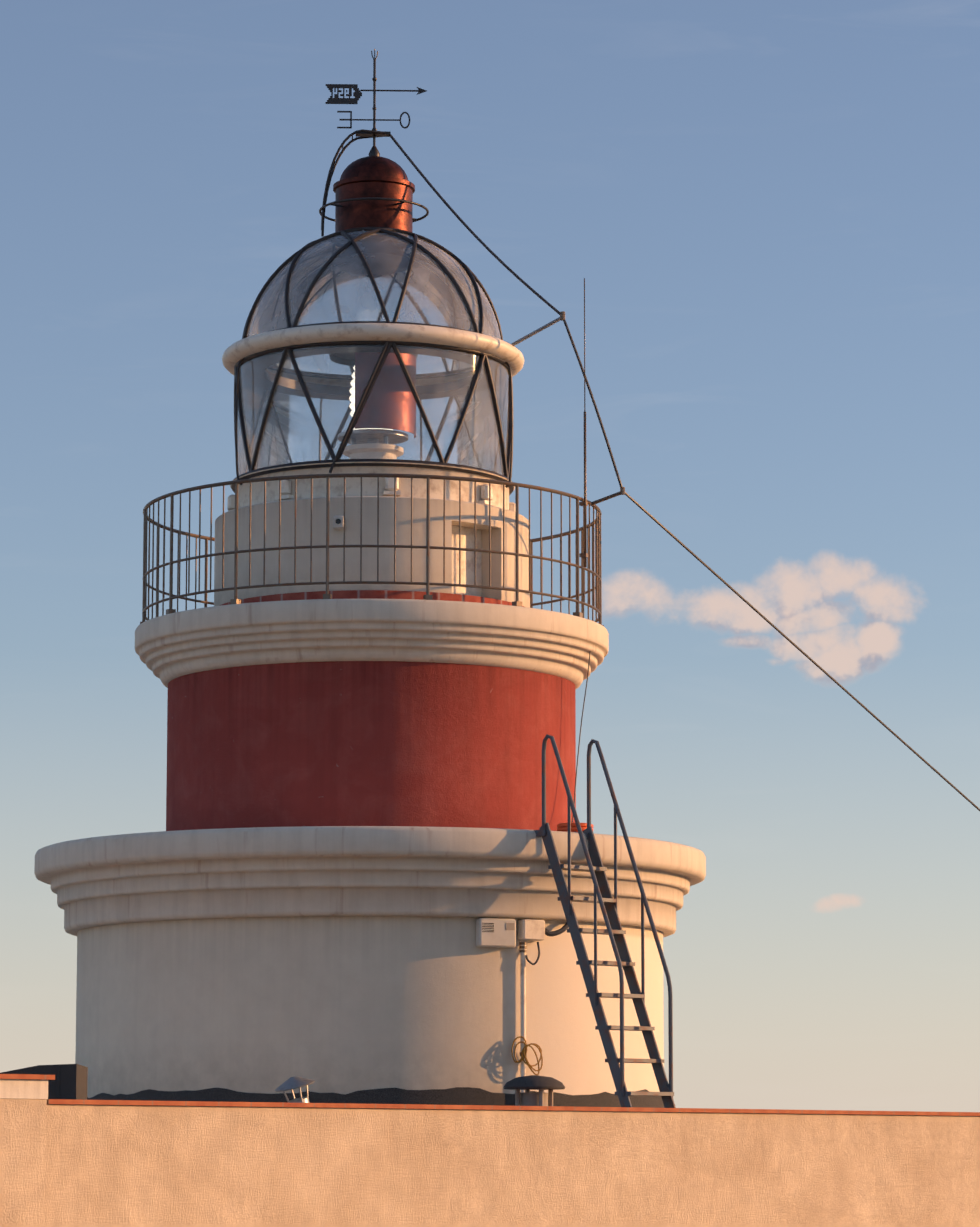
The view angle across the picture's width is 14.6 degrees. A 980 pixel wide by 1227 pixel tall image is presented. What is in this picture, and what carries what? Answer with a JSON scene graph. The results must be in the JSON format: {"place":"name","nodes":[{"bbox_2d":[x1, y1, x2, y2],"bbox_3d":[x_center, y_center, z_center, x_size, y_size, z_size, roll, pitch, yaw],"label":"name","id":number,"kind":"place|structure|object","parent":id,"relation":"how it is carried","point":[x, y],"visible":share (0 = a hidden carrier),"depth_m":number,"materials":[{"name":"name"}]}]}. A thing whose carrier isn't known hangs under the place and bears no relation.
{"place":"outdoors","nodes":[
{"label":"outdoors","id":0,"kind":"place"},
{"bbox_2d":[87,1087,664,1107],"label":"roof","id":1,"kind":"structure","parent":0,"point":[463,1096],"depth_m":29.51,"materials":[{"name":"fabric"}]},
{"bbox_2d":[0,1064,87,1099],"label":"felt covered roof light","id":2,"kind":"object","parent":1,"relation":"on","point":[69,1081],"visible":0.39,"depth_m":25.20,"materials":[{"name":"black"}]},
{"bbox_2d":[275,1076,314,1102],"bbox_3d":[-1.374,3.673,27.649,0.363,0.665,0.306,0,-8,-2],"label":"roof vent","id":3,"kind":"object","parent":1,"relation":"on","point":[292,1083],"visible":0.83,"depth_m":27.62,"materials":[{"name":"silver metal"}]},
{"bbox_2d":[503,1075,564,1105],"bbox_3d":[0.321,3.676,27.782,0.450,0.655,0.450,0,-8,-2],"label":"mushroom roof vent","id":4,"kind":"object","parent":1,"relation":"on","point":[541,1084],"visible":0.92,"depth_m":27.71,"materials":[{"name":"metal"}]},
{"bbox_2d":[0,0,979,1111],"label":"sky","id":5,"kind":"structure","parent":0,"point":[767,211],"materials":[{"name":"blue"}]},
{"bbox_2d":[603,556,910,909],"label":"cloud","id":6,"kind":"structure","parent":0,"point":[830,650],"depth_m":4050.97,"materials":[{"name":"white"}]},
{"label":"ground","id":7,"kind":"structure","parent":0,"visible":0},
{"bbox_2d":[0,1074,54,1226],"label":"corner pier","id":8,"kind":"structure","parent":7,"relation":"on","point":[23,1103],"depth_m":23.83,"materials":[{"name":"paint"}]},
{"bbox_2d":[34,49,979,1107],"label":"lighthouse tower","id":9,"kind":"structure","parent":7,"relation":"on","point":[376,853],"depth_m":30.54,"materials":[{"name":"white paint"}]},
{"bbox_2d":[45,1104,979,1226],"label":"wall","id":10,"kind":"structure","parent":7,"relation":"on","point":[151,1166],"depth_m":27.00,"materials":[{"name":"beige paint"}]},
{"bbox_2d":[47,1099,979,1115],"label":"wall coping","id":11,"kind":"object","parent":10,"relation":"on","point":[355,1105],"depth_m":26.88,"materials":[{"name":"ceramic"}]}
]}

